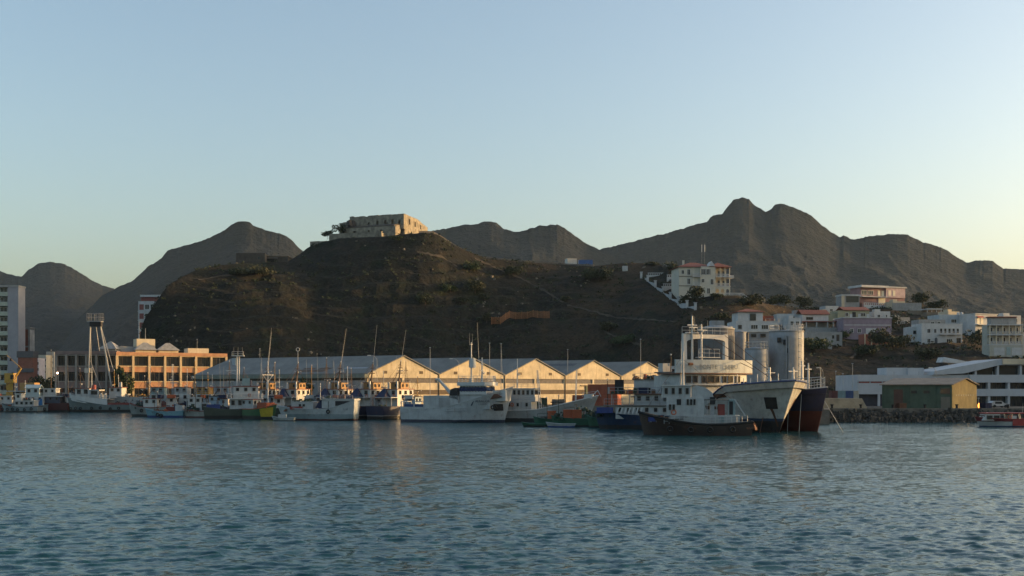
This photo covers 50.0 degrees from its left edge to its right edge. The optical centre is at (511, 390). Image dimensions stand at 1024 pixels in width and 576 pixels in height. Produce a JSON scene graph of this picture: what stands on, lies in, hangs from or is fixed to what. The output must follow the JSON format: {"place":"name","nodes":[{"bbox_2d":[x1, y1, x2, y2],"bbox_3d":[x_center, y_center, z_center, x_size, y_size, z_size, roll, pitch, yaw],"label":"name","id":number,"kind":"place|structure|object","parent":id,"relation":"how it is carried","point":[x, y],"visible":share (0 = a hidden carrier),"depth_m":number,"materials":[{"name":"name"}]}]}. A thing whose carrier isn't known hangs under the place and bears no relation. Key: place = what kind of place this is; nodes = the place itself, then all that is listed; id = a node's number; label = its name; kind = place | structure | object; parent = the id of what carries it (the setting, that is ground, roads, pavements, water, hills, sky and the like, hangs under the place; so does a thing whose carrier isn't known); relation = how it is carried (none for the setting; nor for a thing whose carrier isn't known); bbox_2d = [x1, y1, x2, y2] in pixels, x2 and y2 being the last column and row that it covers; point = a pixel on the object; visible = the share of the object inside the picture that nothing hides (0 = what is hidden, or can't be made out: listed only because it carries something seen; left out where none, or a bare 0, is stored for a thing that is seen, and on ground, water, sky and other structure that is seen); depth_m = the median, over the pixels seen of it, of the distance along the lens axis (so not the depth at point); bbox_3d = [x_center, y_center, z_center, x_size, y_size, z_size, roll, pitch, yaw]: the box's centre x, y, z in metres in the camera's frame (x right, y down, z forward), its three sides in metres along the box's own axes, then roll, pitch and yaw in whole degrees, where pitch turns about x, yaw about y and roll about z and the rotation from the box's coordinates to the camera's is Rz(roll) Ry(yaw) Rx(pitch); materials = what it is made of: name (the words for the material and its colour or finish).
{"place":"outdoors","nodes":[
{"label":"outdoors","id":0,"kind":"place"},
{"bbox_2d":[0,285,25,394],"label":"tower block","id":1,"kind":"structure","parent":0,"point":[12,320],"depth_m":430.10,"materials":[{"name":"white concrete"}]},
{"bbox_2d":[17,351,37,390],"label":"brick block","id":2,"kind":"structure","parent":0,"point":[28,362],"depth_m":410.00,"materials":[{"name":"brick"}]},
{"bbox_2d":[25,327,34,350],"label":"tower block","id":3,"kind":"structure","parent":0,"point":[29,338],"depth_m":445.00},
{"bbox_2d":[38,355,51,381],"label":"town house","id":4,"kind":"structure","parent":0,"point":[48,364],"depth_m":575.75,"materials":[{"name":"white concrete"}]},
{"bbox_2d":[0,262,113,354],"bbox_3d":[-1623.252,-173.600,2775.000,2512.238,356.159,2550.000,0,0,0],"label":"mountain","id":5,"kind":"structure","parent":0,"point":[60,299],"depth_m":2756.23,"materials":[{"name":"brown stone"}]},
{"bbox_2d":[138,295,159,338],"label":"apartment tower","id":6,"kind":"structure","parent":0,"point":[144,305],"depth_m":520.00,"materials":[{"name":"white paint"}]},
{"bbox_2d":[57,221,302,350],"bbox_3d":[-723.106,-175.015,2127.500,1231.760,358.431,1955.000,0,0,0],"label":"mountain","id":7,"kind":"structure","parent":0,"point":[117,307],"depth_m":2208.91,"materials":[{"name":"brown stone"}]},
{"bbox_2d":[0,412,1023,575],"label":"water","id":8,"kind":"structure","parent":0,"point":[104,494],"depth_m":62.44,"materials":[{"name":"teal liquid"}]},
{"bbox_2d":[0,377,19,411],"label":"fishing boat","id":9,"kind":"object","parent":8,"relation":"on","point":[9,400],"visible":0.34,"depth_m":319.76,"materials":[{"name":"white metal"}]},
{"bbox_2d":[1,380,42,411],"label":"tug","id":10,"kind":"object","parent":8,"relation":"on","point":[22,403],"visible":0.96,"depth_m":310.56,"materials":[{"name":"white metal"}]},
{"bbox_2d":[24,385,48,411],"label":"pilot boat","id":11,"kind":"object","parent":8,"relation":"on","point":[34,392],"visible":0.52,"depth_m":317.20,"materials":[{"name":"white metal"}]},
{"bbox_2d":[40,372,68,411],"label":"red hull boat","id":12,"kind":"object","parent":8,"relation":"on","point":[54,398],"visible":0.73,"depth_m":318.28,"materials":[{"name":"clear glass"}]},
{"bbox_2d":[67,385,132,411],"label":"wooden coaster ship","id":13,"kind":"object","parent":8,"relation":"on","point":[92,399],"visible":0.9,"depth_m":311.96,"materials":[{"name":"white wood"}]},
{"bbox_2d":[106,375,149,403],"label":"white freighter","id":14,"kind":"object","parent":8,"relation":"on","point":[118,393],"visible":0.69,"depth_m":318.20,"materials":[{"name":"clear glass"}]},
{"bbox_2d":[129,375,166,416],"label":"fishing boat","id":15,"kind":"object","parent":8,"relation":"on","point":[138,410],"visible":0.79,"depth_m":257.86,"materials":[{"name":"white metal"}]},
{"bbox_2d":[136,379,169,406],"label":"fishing boat","id":16,"kind":"object","parent":8,"relation":"on","point":[163,391],"visible":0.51,"depth_m":264.79,"materials":[{"name":"white metal"}]},
{"bbox_2d":[145,391,184,417],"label":"fishing boat","id":17,"kind":"object","parent":8,"relation":"on","point":[178,412],"visible":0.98,"depth_m":248.88,"materials":[{"name":"metal"}]},
{"bbox_2d":[165,364,178,410],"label":"fishing boat","id":18,"kind":"object","parent":8,"relation":"on","point":[171,399],"visible":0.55,"depth_m":259.43,"materials":[{"name":"white metal"}]},
{"bbox_2d":[161,364,193,405],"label":"fishing boat","id":19,"kind":"object","parent":8,"relation":"on","point":[184,393],"visible":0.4,"depth_m":262.71,"materials":[{"name":"white metal"}]},
{"bbox_2d":[173,369,206,408],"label":"fishing boat","id":20,"kind":"object","parent":8,"relation":"on","point":[191,400],"visible":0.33,"depth_m":254.94,"materials":[{"name":"white metal"}]},
{"bbox_2d":[184,382,210,417],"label":"grey launch","id":21,"kind":"object","parent":8,"relation":"on","point":[193,412],"visible":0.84,"depth_m":248.10,"materials":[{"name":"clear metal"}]},
{"bbox_2d":[180,366,216,405],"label":"fishing boat","id":22,"kind":"object","parent":8,"relation":"on","point":[204,390],"visible":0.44,"depth_m":260.77,"materials":[{"name":"white metal"}]},
{"bbox_2d":[209,374,232,397],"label":"fishing boat","id":23,"kind":"object","parent":8,"relation":"on","point":[226,389],"visible":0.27,"depth_m":262.81,"materials":[{"name":"white metal"}]},
{"bbox_2d":[217,357,233,407],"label":"fishing boat","id":24,"kind":"object","parent":8,"relation":"on","point":[225,401],"visible":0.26,"depth_m":255.50,"materials":[{"name":"white metal"}]},
{"bbox_2d":[203,351,262,418],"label":"dark coaster","id":25,"kind":"object","parent":8,"relation":"on","point":[246,390],"visible":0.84,"depth_m":236.30,"materials":[{"name":"black metal"}]},
{"bbox_2d":[241,328,276,418],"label":"banded boat","id":26,"kind":"object","parent":8,"relation":"on","point":[256,409],"visible":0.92,"depth_m":234.59,"materials":[{"name":"orange paint"}]},
{"bbox_2d":[255,332,278,397],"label":"fishing trawler","id":27,"kind":"object","parent":8,"relation":"on","point":[271,389],"visible":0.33,"depth_m":252.23,"materials":[{"name":"white metal"}]},
{"bbox_2d":[272,370,285,416],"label":"fishing boat","id":28,"kind":"object","parent":8,"relation":"on","point":[279,400],"visible":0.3,"depth_m":240.30,"materials":[{"name":"white metal"}]},
{"bbox_2d":[272,347,310,405],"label":"fishing trawler","id":29,"kind":"object","parent":8,"relation":"on","point":[296,390],"visible":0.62,"depth_m":248.35,"materials":[{"name":"white metal"}]},
{"bbox_2d":[278,383,359,420],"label":"shelter boat","id":30,"kind":"object","parent":8,"relation":"on","point":[341,408],"visible":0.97,"depth_m":224.59,"materials":[{"name":"white metal"}]},
{"bbox_2d":[314,334,353,408],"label":"fishing trawler","id":31,"kind":"object","parent":8,"relation":"on","point":[325,392],"visible":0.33,"depth_m":243.77,"materials":[{"name":"white metal"}]},
{"bbox_2d":[348,329,381,418],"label":"fishing trawler","id":32,"kind":"object","parent":8,"relation":"on","point":[367,392],"visible":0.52,"depth_m":239.09,"materials":[{"name":"white metal"}]},
{"bbox_2d":[366,332,412,419],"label":"fishing trawler","id":33,"kind":"object","parent":8,"relation":"on","point":[388,408],"visible":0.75,"depth_m":235.33,"materials":[{"name":"white metal"}]},
{"bbox_2d":[403,376,422,403],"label":"fishing boat","id":34,"kind":"object","parent":8,"relation":"on","point":[412,397],"visible":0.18,"depth_m":229.97,"materials":[{"name":"white metal"}]},
{"bbox_2d":[400,326,512,421],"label":"stern trawler","id":35,"kind":"object","parent":8,"relation":"on","point":[477,401],"visible":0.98,"depth_m":211.05,"materials":[{"name":"white metal"}]},
{"bbox_2d":[505,358,600,421],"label":"long bow ship","id":36,"kind":"object","parent":8,"relation":"on","point":[522,406],"visible":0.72,"depth_m":214.85,"materials":[{"name":"white metal"}]},
{"bbox_2d":[551,395,588,426],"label":"green work boat","id":37,"kind":"object","parent":8,"relation":"on","point":[581,422],"visible":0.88,"depth_m":186.88,"materials":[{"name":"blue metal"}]},
{"bbox_2d":[594,354,671,428],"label":"derelict ship","id":38,"kind":"object","parent":8,"relation":"on","point":[625,417],"visible":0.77,"depth_m":174.10,"materials":[{"name":"blue metal"}]},
{"bbox_2d":[630,366,674,404],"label":"derelict upperworks","id":39,"kind":"object","parent":8,"relation":"on","point":[647,381],"visible":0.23,"depth_m":188.07,"materials":[{"name":"white metal"}]},
{"bbox_2d":[638,352,756,435],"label":"tug","id":40,"kind":"object","parent":8,"relation":"on","point":[685,408],"visible":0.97,"depth_m":150.36,"materials":[{"name":"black metal"}]},
{"bbox_2d":[654,316,806,432],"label":"white ship","id":41,"kind":"object","parent":8,"relation":"on","point":[765,406],"visible":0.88,"depth_m":167.00,"materials":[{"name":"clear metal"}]},
{"bbox_2d":[759,361,842,431],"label":"blue ship","id":42,"kind":"object","parent":8,"relation":"on","point":[805,412],"visible":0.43,"depth_m":165.65,"materials":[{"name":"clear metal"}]},
{"bbox_2d":[975,409,1023,426],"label":"passenger boat","id":43,"kind":"object","parent":8,"relation":"on","point":[988,419],"visible":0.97,"depth_m":185.85,"materials":[{"name":"red metal"}]},
{"bbox_2d":[0,0,1023,288],"label":"sky","id":44,"kind":"structure","parent":0,"point":[133,132],"materials":[{"name":"blue"}]},
{"bbox_2d":[433,221,626,265],"bbox_3d":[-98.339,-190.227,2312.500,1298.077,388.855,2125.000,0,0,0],"label":"mountain","id":45,"kind":"structure","parent":0,"point":[555,243],"depth_m":2434.22,"materials":[{"name":"stone"}]},
{"bbox_2d":[140,233,1023,397],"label":"hill","id":46,"kind":"structure","parent":0,"point":[224,316],"depth_m":422.63,"materials":[{"name":"brown soil"}]},
{"bbox_2d":[236,253,267,262],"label":"stone shed","id":47,"kind":"structure","parent":46,"relation":"on","point":[253,257],"depth_m":452.00,"materials":[{"name":"grey stone"}]},
{"bbox_2d":[235,264,276,274],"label":"bush","id":48,"kind":"object","parent":46,"relation":"on","point":[256,269],"visible":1,"depth_m":430.08,"materials":[{"name":"green plant"}]},
{"bbox_2d":[310,213,427,245],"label":"fort","id":49,"kind":"structure","parent":46,"relation":"on","point":[377,225],"depth_m":480.36,"materials":[{"name":"stone"}]},
{"bbox_2d":[463,279,486,292],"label":"bush","id":50,"kind":"object","parent":46,"relation":"on","point":[472,285],"visible":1,"depth_m":449.32,"materials":[{"name":"green plant"}]},
{"bbox_2d":[491,311,548,323],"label":"fence","id":51,"kind":"object","parent":46,"relation":"on","point":[510,313],"visible":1,"depth_m":435.42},
{"bbox_2d":[486,257,593,266],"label":"road parapet","id":52,"kind":"structure","parent":46,"relation":"on","point":[547,262],"depth_m":491.70,"materials":[{"name":"grey concrete"}]},
{"bbox_2d":[171,234,975,366],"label":"rubble","id":53,"kind":"object","parent":46,"relation":"on","point":[311,352],"visible":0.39,"depth_m":437.75,"materials":[{"name":"stone"}]},
{"bbox_2d":[137,231,1023,389],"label":"shrubbery","id":54,"kind":"object","parent":46,"relation":"on","point":[711,316],"visible":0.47,"depth_m":424.36,"materials":[{"name":"green plant"}]},
{"bbox_2d":[579,267,613,281],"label":"bush","id":55,"kind":"object","parent":46,"relation":"on","point":[590,273],"visible":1,"depth_m":466.31,"materials":[{"name":"green plant"}]},
{"bbox_2d":[608,334,635,344],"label":"bush","id":56,"kind":"object","parent":46,"relation":"on","point":[622,338],"visible":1,"depth_m":409.10,"materials":[{"name":"green plant"}]},
{"bbox_2d":[640,272,696,309],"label":"garden wall","id":57,"kind":"structure","parent":46,"relation":"on","point":[680,305],"depth_m":434.55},
{"bbox_2d":[686,285,704,301],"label":"tree","id":58,"kind":"object","parent":46,"relation":"on","point":[695,292],"visible":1,"depth_m":421.24,"materials":[{"name":"green plant"}]},
{"bbox_2d":[669,260,746,301],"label":"mansion","id":59,"kind":"structure","parent":46,"relation":"on","point":[710,277],"depth_m":430.58,"materials":[{"name":"white paint"}]},
{"bbox_2d":[737,293,765,305],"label":"bush","id":60,"kind":"object","parent":46,"relation":"on","point":[755,299],"visible":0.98,"depth_m":419.36,"materials":[{"name":"green plant"}]},
{"bbox_2d":[727,309,778,331],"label":"house","id":61,"kind":"structure","parent":46,"relation":"on","point":[749,320],"depth_m":330.90,"materials":[{"name":"white paint"}]},
{"bbox_2d":[763,294,792,304],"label":"bush","id":62,"kind":"object","parent":46,"relation":"on","point":[780,299],"visible":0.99,"depth_m":448.59,"materials":[{"name":"green plant"}]},
{"bbox_2d":[783,315,800,329],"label":"house","id":63,"kind":"structure","parent":46,"relation":"on","point":[790,320],"depth_m":396.26,"materials":[{"name":"white paint"}]},
{"bbox_2d":[792,296,812,307],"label":"bush","id":64,"kind":"object","parent":46,"relation":"on","point":[805,300],"visible":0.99,"depth_m":469.36,"materials":[{"name":"green plant"}]},
{"bbox_2d":[796,310,836,331],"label":"house","id":65,"kind":"structure","parent":46,"relation":"on","point":[814,321],"depth_m":402.13,"materials":[{"name":"white paint"}]},
{"bbox_2d":[804,337,832,350],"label":"bush","id":66,"kind":"object","parent":46,"relation":"on","point":[810,343],"visible":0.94,"depth_m":358.59,"materials":[{"name":"green plant"}]},
{"bbox_2d":[807,333,831,348],"bbox_3d":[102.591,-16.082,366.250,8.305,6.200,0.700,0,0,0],"label":"building","id":67,"kind":"structure","parent":46,"relation":"on","point":[828,336],"depth_m":366.00,"materials":[{"name":"white paint"}]},
{"bbox_2d":[804,332,841,345],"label":"house","id":68,"kind":"structure","parent":46,"relation":"on","point":[836,337],"depth_m":372.00,"materials":[{"name":"white paint"}]},
{"bbox_2d":[835,294,860,306],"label":"house","id":69,"kind":"structure","parent":46,"relation":"on","point":[847,300],"depth_m":470.41,"materials":[{"name":"white paint"}]},
{"bbox_2d":[828,307,869,320],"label":"house","id":70,"kind":"structure","parent":46,"relation":"on","point":[839,312],"depth_m":425.78,"materials":[{"name":"white paint"}]},
{"bbox_2d":[833,314,891,339],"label":"house","id":71,"kind":"structure","parent":46,"relation":"on","point":[858,325],"depth_m":392.56,"materials":[{"name":"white paint"}]},
{"bbox_2d":[852,344,880,355],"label":"bush","id":72,"kind":"object","parent":46,"relation":"on","point":[869,349],"visible":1,"depth_m":359.53,"materials":[{"name":"green plant"}]},
{"bbox_2d":[848,285,906,308],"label":"house","id":73,"kind":"structure","parent":46,"relation":"on","point":[874,296],"depth_m":478.03,"materials":[{"name":"white paint"}]},
{"bbox_2d":[866,326,892,345],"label":"tree","id":74,"kind":"object","parent":46,"relation":"on","point":[875,337],"visible":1,"depth_m":370.64,"materials":[{"name":"green plant"}]},
{"bbox_2d":[878,334,914,348],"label":"bush","id":75,"kind":"object","parent":46,"relation":"on","point":[894,341],"visible":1,"depth_m":366.49,"materials":[{"name":"green plant"}]},
{"bbox_2d":[892,303,921,310],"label":"retaining wall","id":76,"kind":"structure","parent":46,"relation":"on","point":[908,306],"depth_m":462.00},
{"bbox_2d":[911,291,932,304],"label":"tree","id":77,"kind":"object","parent":46,"relation":"on","point":[920,297],"visible":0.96,"depth_m":476.28,"materials":[{"name":"green plant"}]},
{"bbox_2d":[913,347,943,357],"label":"bush","id":78,"kind":"object","parent":46,"relation":"on","point":[928,352],"visible":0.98,"depth_m":348.62,"materials":[{"name":"green plant"}]},
{"bbox_2d":[911,323,961,343],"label":"house","id":79,"kind":"structure","parent":46,"relation":"on","point":[926,333],"depth_m":380.62,"materials":[{"name":"white paint"}]},
{"bbox_2d":[923,299,949,310],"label":"tree","id":80,"kind":"object","parent":46,"relation":"on","point":[938,304],"visible":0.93,"depth_m":468.84,"materials":[{"name":"green plant"}]},
{"bbox_2d":[927,312,962,323],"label":"house","id":81,"kind":"structure","parent":46,"relation":"on","point":[951,319],"depth_m":408.67,"materials":[{"name":"white paint"}]},
{"bbox_2d":[963,329,981,347],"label":"bush","id":82,"kind":"object","parent":46,"relation":"on","point":[972,338],"visible":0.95,"depth_m":368.06,"materials":[{"name":"green plant"}]},
{"bbox_2d":[959,313,997,336],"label":"house","id":83,"kind":"structure","parent":46,"relation":"on","point":[973,322],"depth_m":404.05,"materials":[{"name":"white paint"}]},
{"bbox_2d":[982,316,1023,357],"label":"house","id":84,"kind":"structure","parent":46,"relation":"on","point":[1001,335],"depth_m":353.30,"materials":[{"name":"white paint"}]},
{"bbox_2d":[567,304,675,321],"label":"path","id":85,"kind":"structure","parent":0,"point":[608,315],"depth_m":431.00,"materials":[{"name":"brown soil"}]},
{"bbox_2d":[745,331,768,366],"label":"filter house","id":86,"kind":"structure","parent":0,"point":[758,335],"depth_m":222.00,"materials":[{"name":"grey metal"}]},
{"bbox_2d":[547,404,1023,407],"bbox_3d":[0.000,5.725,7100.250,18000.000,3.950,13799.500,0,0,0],"label":"ground","id":87,"kind":"structure","parent":0,"point":[881,406],"depth_m":255.81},
{"bbox_2d":[2,355,21,395],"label":"mobile crane","id":88,"kind":"object","parent":87,"relation":"on","point":[8,377],"visible":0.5,"depth_m":359.20,"materials":[{"name":"yellow metal"}]},
{"bbox_2d":[28,375,49,392],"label":"tree","id":89,"kind":"object","parent":87,"relation":"on","point":[43,383],"visible":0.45,"depth_m":371.19,"materials":[{"name":"green plant"}]},
{"bbox_2d":[55,341,122,401],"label":"harbour office","id":90,"kind":"structure","parent":87,"relation":"on","point":[68,364],"depth_m":330.55,"materials":[{"name":"white concrete"}]},
{"bbox_2d":[84,313,113,389],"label":"sheerlegs","id":91,"kind":"object","parent":87,"relation":"on","point":[96,324],"visible":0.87,"depth_m":328.11,"materials":[{"name":"metal"}]},
{"bbox_2d":[112,366,124,386],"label":"palm tree","id":92,"kind":"object","parent":87,"relation":"on","point":[119,370],"visible":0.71,"depth_m":327.11,"materials":[{"name":"green plant"}]},
{"bbox_2d":[122,374,134,393],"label":"tree","id":93,"kind":"object","parent":87,"relation":"on","point":[128,384],"visible":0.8,"depth_m":327.37,"materials":[{"name":"green plant"}]},
{"bbox_2d":[116,328,227,396],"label":"harbour office","id":94,"kind":"structure","parent":87,"relation":"on","point":[138,358],"depth_m":337.36,"materials":[{"name":"orange-brown plaster"},{"name":"cream plaster"},{"name":"glass"}]},
{"bbox_2d":[191,355,659,403],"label":"warehouse","id":95,"kind":"structure","parent":87,"relation":"on","point":[556,379],"depth_m":284.02,"materials":[{"name":"paint"}]},
{"bbox_2d":[602,395,620,405],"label":"container","id":96,"kind":"object","parent":87,"relation":"on","point":[617,399],"visible":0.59,"depth_m":257.70,"materials":[{"name":"red metal"}]},
{"bbox_2d":[698,321,734,359],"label":"silo","id":97,"kind":"object","parent":87,"relation":"on","point":[713,343],"visible":0.42,"depth_m":211.16,"materials":[{"name":"white metal"}]},
{"bbox_2d":[734,330,748,359],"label":"silo","id":98,"kind":"object","parent":87,"relation":"on","point":[740,339],"visible":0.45,"depth_m":216.98,"materials":[{"name":"white metal"}]},
{"bbox_2d":[744,341,768,382],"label":"silo","id":99,"kind":"object","parent":87,"relation":"on","point":[759,355],"visible":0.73,"depth_m":206.05,"materials":[{"name":"white metal"}]},
{"bbox_2d":[537,406,1023,423],"bbox_3d":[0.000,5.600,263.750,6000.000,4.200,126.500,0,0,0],"label":"quay wall","id":100,"kind":"structure","parent":87,"relation":"on","point":[825,417],"depth_m":214.50,"materials":[{"name":"concrete"}]},
{"bbox_2d":[768,324,803,380],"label":"silo","id":101,"kind":"object","parent":87,"relation":"on","point":[786,351],"visible":0.73,"depth_m":208.06,"materials":[{"name":"white metal"}]},
{"bbox_2d":[823,408,1023,422],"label":"rubble","id":102,"kind":"object","parent":87,"relation":"on","point":[885,416],"visible":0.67,"depth_m":212.71,"materials":[{"name":"grey stone"}]},
{"bbox_2d":[879,378,978,407],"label":"quay shed","id":103,"kind":"structure","parent":87,"relation":"on","point":[934,393],"depth_m":227.12,"materials":[{"name":"yellow paint"}]},
{"bbox_2d":[600,197,1023,331],"bbox_3d":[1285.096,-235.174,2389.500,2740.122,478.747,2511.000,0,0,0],"label":"mountain","id":104,"kind":"structure","parent":0,"point":[793,253],"depth_m":2543.56,"materials":[{"name":"stone"}]},
{"bbox_2d":[823,398,866,407],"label":"concrete block","id":105,"kind":"structure","parent":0,"point":[846,402],"depth_m":221.31,"materials":[{"name":"beige concrete"}]},
{"bbox_2d":[836,357,1023,405],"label":"terminal building","id":106,"kind":"structure","parent":0,"point":[1002,380],"depth_m":263.07,"materials":[{"name":"white plaster"},{"name":"glass"},{"name":"dark wood"}]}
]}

